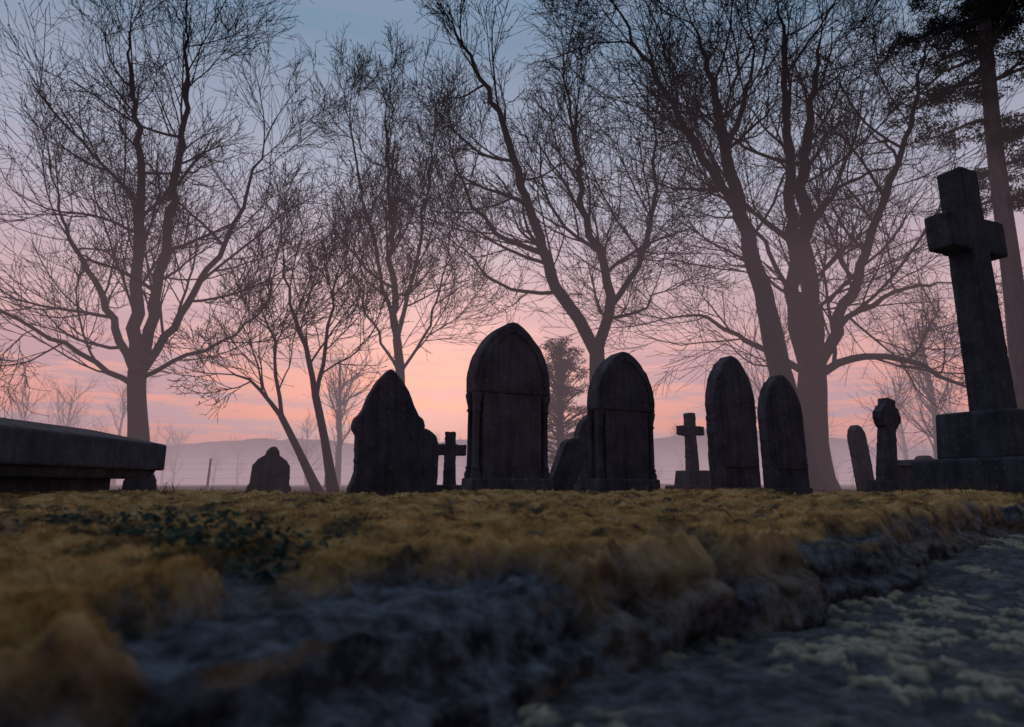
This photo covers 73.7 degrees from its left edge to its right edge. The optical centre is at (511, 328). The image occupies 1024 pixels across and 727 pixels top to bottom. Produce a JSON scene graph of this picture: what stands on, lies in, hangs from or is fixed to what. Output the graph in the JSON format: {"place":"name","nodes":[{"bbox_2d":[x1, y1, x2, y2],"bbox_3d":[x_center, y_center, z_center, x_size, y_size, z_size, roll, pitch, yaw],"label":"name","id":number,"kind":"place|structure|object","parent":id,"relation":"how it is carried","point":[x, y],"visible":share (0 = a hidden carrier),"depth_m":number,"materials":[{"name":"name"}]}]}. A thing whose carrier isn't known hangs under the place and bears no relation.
{"place":"outdoors","nodes":[
{"label":"outdoors","id":0,"kind":"place"},
{"bbox_2d":[110,484,856,494],"bbox_3d":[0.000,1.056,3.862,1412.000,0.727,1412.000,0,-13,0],"label":"ground","id":1,"kind":"structure","parent":0,"point":[298,488],"depth_m":30.16,"materials":[{"name":"green plant"}]},
{"bbox_2d":[0,417,166,493],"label":"chest tomb","id":2,"kind":"object","parent":1,"relation":"on","point":[40,457],"visible":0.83,"depth_m":3.13,"materials":[{"name":"stone"}]},
{"bbox_2d":[122,474,156,490],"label":"round headstone","id":3,"kind":"object","parent":1,"relation":"on","point":[150,482],"visible":0.28,"depth_m":6.87,"materials":[{"name":"stone"}]},
{"bbox_2d":[0,0,373,490],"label":"bare oak tree","id":4,"kind":"object","parent":1,"relation":"on","point":[137,421],"visible":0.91,"depth_m":18.61,"materials":[{"name":"brown plant"}]},
{"bbox_2d":[125,196,354,491],"bbox_3d":[-6.283,0.469,15.442,6.219,6.624,3.443,-9,-16,34],"label":"leaning thorn tree","id":5,"kind":"object","parent":1,"relation":"on","point":[314,484],"visible":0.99,"depth_m":15.52,"materials":[{"name":"brown plant"}]},
{"bbox_2d":[246,446,290,493],"bbox_3d":[-3.461,2.075,9.788,0.607,0.742,0.160,8,-15,-24],"label":"peaked headstone","id":6,"kind":"object","parent":1,"relation":"on","point":[270,470],"visible":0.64,"depth_m":9.72,"materials":[{"name":"stone"}]},
{"bbox_2d":[241,151,430,491],"bbox_3d":[-4.158,-0.370,15.456,4.523,8.198,3.725,-12,-17,42],"label":"leaning thorn tree","id":7,"kind":"object","parent":1,"relation":"on","point":[332,485],"visible":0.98,"depth_m":15.39,"materials":[{"name":"brown plant"}]},
{"bbox_2d":[346,369,425,495],"bbox_3d":[-1.165,1.030,6.416,0.725,1.277,0.160,5,-13,-25],"label":"shouldered headstone","id":8,"kind":"object","parent":1,"relation":"on","point":[387,426],"visible":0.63,"depth_m":6.34,"materials":[{"name":"stone"}]},
{"bbox_2d":[281,22,522,383],"bbox_3d":[-3.321,-2.651,21.341,7.341,15.209,6.988,0,-13,0],"label":"bare birch tree","id":9,"kind":"object","parent":1,"relation":"on","point":[400,366],"visible":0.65,"depth_m":20.86,"materials":[{"name":"brown plant"}]},
{"bbox_2d":[420,428,438,492],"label":"round headstone","id":10,"kind":"object","parent":1,"relation":"on","point":[429,449],"visible":0.33,"depth_m":7.15,"materials":[{"name":"stone"}]},
{"bbox_2d":[437,431,466,491],"bbox_3d":[-0.716,1.619,7.837,0.370,0.853,0.278,3,-13,-10],"label":"stone cross","id":11,"kind":"object","parent":1,"relation":"on","point":[450,449],"visible":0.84,"depth_m":7.82,"materials":[{"name":"grey stone"}]},
{"bbox_2d":[0,281,966,485],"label":"distant trees","id":12,"kind":"object","parent":1,"relation":"on","point":[339,403],"visible":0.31,"depth_m":56.52,"materials":[{"name":"brown plant"}]},
{"bbox_2d":[461,322,552,490],"bbox_3d":[-0.029,0.700,5.280,0.768,1.503,0.309,7,-14,-24],"label":"gothic headstone","id":13,"kind":"object","parent":1,"relation":"on","point":[507,390],"visible":0.93,"depth_m":5.20,"materials":[{"name":"stone"}]},
{"bbox_2d":[0,488,1023,726],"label":"moss covered stone slab","id":14,"kind":"structure","parent":1,"relation":"on","point":[502,639],"depth_m":0.88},
{"bbox_2d":[10,504,369,580],"bbox_3d":[-0.589,0.355,1.196,0.945,0.086,0.464,-8,-15,31],"label":"ivy","id":15,"kind":"object","parent":14,"relation":"on","point":[197,538],"visible":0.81,"depth_m":1.00,"materials":[{"name":"green plant"}]},
{"bbox_2d":[32,488,902,548],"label":"fallen twigs","id":16,"kind":"object","parent":14,"relation":"on","point":[424,533],"visible":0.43,"depth_m":1.33,"materials":[{"name":"brown wood"}]},
{"bbox_2d":[0,487,1023,655],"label":"moss","id":17,"kind":"object","parent":14,"relation":"on","point":[72,603],"visible":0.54,"depth_m":1.14,"materials":[{"name":"green plant"}]},
{"bbox_2d":[206,458,846,487],"bbox_3d":[0.203,6.345,29.350,73.977,1.411,0.102,2,-13,-7],"label":"wire fence","id":18,"kind":"object","parent":1,"relation":"on","point":[208,476],"visible":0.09,"depth_m":28.01,"materials":[{"name":"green metal"}]},
{"bbox_2d":[299,0,763,384],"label":"bare sycamore tree","id":19,"kind":"object","parent":1,"relation":"on","point":[525,200],"visible":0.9,"depth_m":18.00,"materials":[{"name":"brown plant"}]},
{"bbox_2d":[540,335,588,471],"bbox_3d":[1.544,2.847,22.943,2.898,5.204,2.820,-7,-14,27],"label":"yew tree","id":20,"kind":"object","parent":1,"relation":"on","point":[561,391],"visible":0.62,"depth_m":22.88,"materials":[{"name":"green plant"}]},
{"bbox_2d":[550,438,585,491],"bbox_3d":[0.540,1.438,6.909,0.269,0.666,0.120,30,-23,-17],"label":"leaning headstone","id":21,"kind":"object","parent":1,"relation":"on","point":[566,467],"visible":0.77,"depth_m":6.88,"materials":[{"name":"stone"}]},
{"bbox_2d":[573,415,589,491],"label":"gothic headstone","id":22,"kind":"object","parent":1,"relation":"on","point":[582,431],"visible":0.17,"depth_m":7.86,"materials":[{"name":"stone"}]},
{"bbox_2d":[580,352,659,492],"bbox_3d":[0.957,0.906,5.951,0.718,1.401,0.309,7,-14,-24],"label":"gothic headstone","id":23,"kind":"object","parent":1,"relation":"on","point":[620,408],"visible":0.91,"depth_m":5.87,"materials":[{"name":"stone"}]},
{"bbox_2d":[665,413,709,489],"bbox_3d":[2.330,1.687,8.847,0.559,1.172,0.519,6,-14,-24],"label":"stone cross","id":24,"kind":"object","parent":1,"relation":"on","point":[692,475],"visible":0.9,"depth_m":8.80,"materials":[{"name":"grey stone"}]},
{"bbox_2d":[513,0,864,491],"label":"bare lime tree","id":25,"kind":"object","parent":1,"relation":"on","point":[775,347],"visible":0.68,"depth_m":17.60,"materials":[{"name":"brown plant"}]},
{"bbox_2d":[705,356,762,488],"bbox_3d":[1.978,0.948,6.133,0.499,1.401,0.200,5,-13,-24],"label":"gothic headstone","id":26,"kind":"object","parent":1,"relation":"on","point":[732,437],"visible":0.8,"depth_m":6.06,"materials":[{"name":"stone"}]},
{"bbox_2d":[504,534,1023,726],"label":"lichen stone slab","id":27,"kind":"structure","parent":1,"relation":"on","point":[944,647],"depth_m":0.87,"materials":[{"name":"grey stone"}]},
{"bbox_2d":[515,0,1023,490],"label":"bare beech tree","id":28,"kind":"object","parent":1,"relation":"on","point":[813,351],"visible":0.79,"depth_m":18.16,"materials":[{"name":"brown plant"}]},
{"bbox_2d":[757,375,812,494],"bbox_3d":[2.742,1.150,6.914,0.529,1.355,0.190,5,-14,-25],"label":"gothic headstone","id":29,"kind":"object","parent":1,"relation":"on","point":[782,438],"visible":0.79,"depth_m":6.84,"materials":[{"name":"stone"}]},
{"bbox_2d":[847,425,874,491],"bbox_3d":[4.610,1.751,9.013,0.252,0.937,0.120,-1,-11,-26],"label":"round headstone","id":30,"kind":"object","parent":1,"relation":"on","point":[860,455],"visible":0.81,"depth_m":8.97,"materials":[{"name":"stone"}]},
{"bbox_2d":[865,398,907,492],"bbox_3d":[3.802,1.272,6.924,0.337,1.134,0.297,16,-18,-22],"label":"celtic cross","id":31,"kind":"object","parent":1,"relation":"on","point":[886,416],"visible":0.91,"depth_m":6.90,"materials":[{"name":"stone"}]},
{"bbox_2d":[897,459,919,490],"bbox_3d":[4.620,1.752,7.806,0.320,0.480,0.320,6,-14,-24],"label":"pedestal monument","id":32,"kind":"object","parent":1,"relation":"on","point":[904,472],"visible":0.23,"depth_m":7.79,"materials":[{"name":"stone"}]},
{"bbox_2d":[876,0,1023,408],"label":"pine tree","id":33,"kind":"object","parent":1,"relation":"on","point":[982,24],"visible":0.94,"depth_m":12.99,"materials":[{"name":"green plant"}]},
{"bbox_2d":[911,167,1023,494],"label":"stone cross","id":34,"kind":"object","parent":1,"relation":"on","point":[981,441],"visible":0.98,"depth_m":5.01,"materials":[{"name":"stone"}]},
{"bbox_2d":[0,0,1023,450],"label":"sky","id":35,"kind":"structure","parent":0,"point":[436,386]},
{"bbox_2d":[110,428,933,483],"bbox_3d":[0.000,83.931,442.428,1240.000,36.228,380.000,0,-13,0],"label":"hills","id":36,"kind":"structure","parent":0,"point":[194,468],"depth_m":332.79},
{"bbox_2d":[52,478,1008,496],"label":"grass","id":37,"kind":"structure","parent":0,"point":[791,494],"depth_m":3.10,"materials":[{"name":"green plant"}]},
{"bbox_2d":[914,455,933,459],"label":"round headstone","id":38,"kind":"object","parent":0,"point":[924,457],"visible":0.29,"depth_m":10.07,"materials":[{"name":"stone"}]}
]}

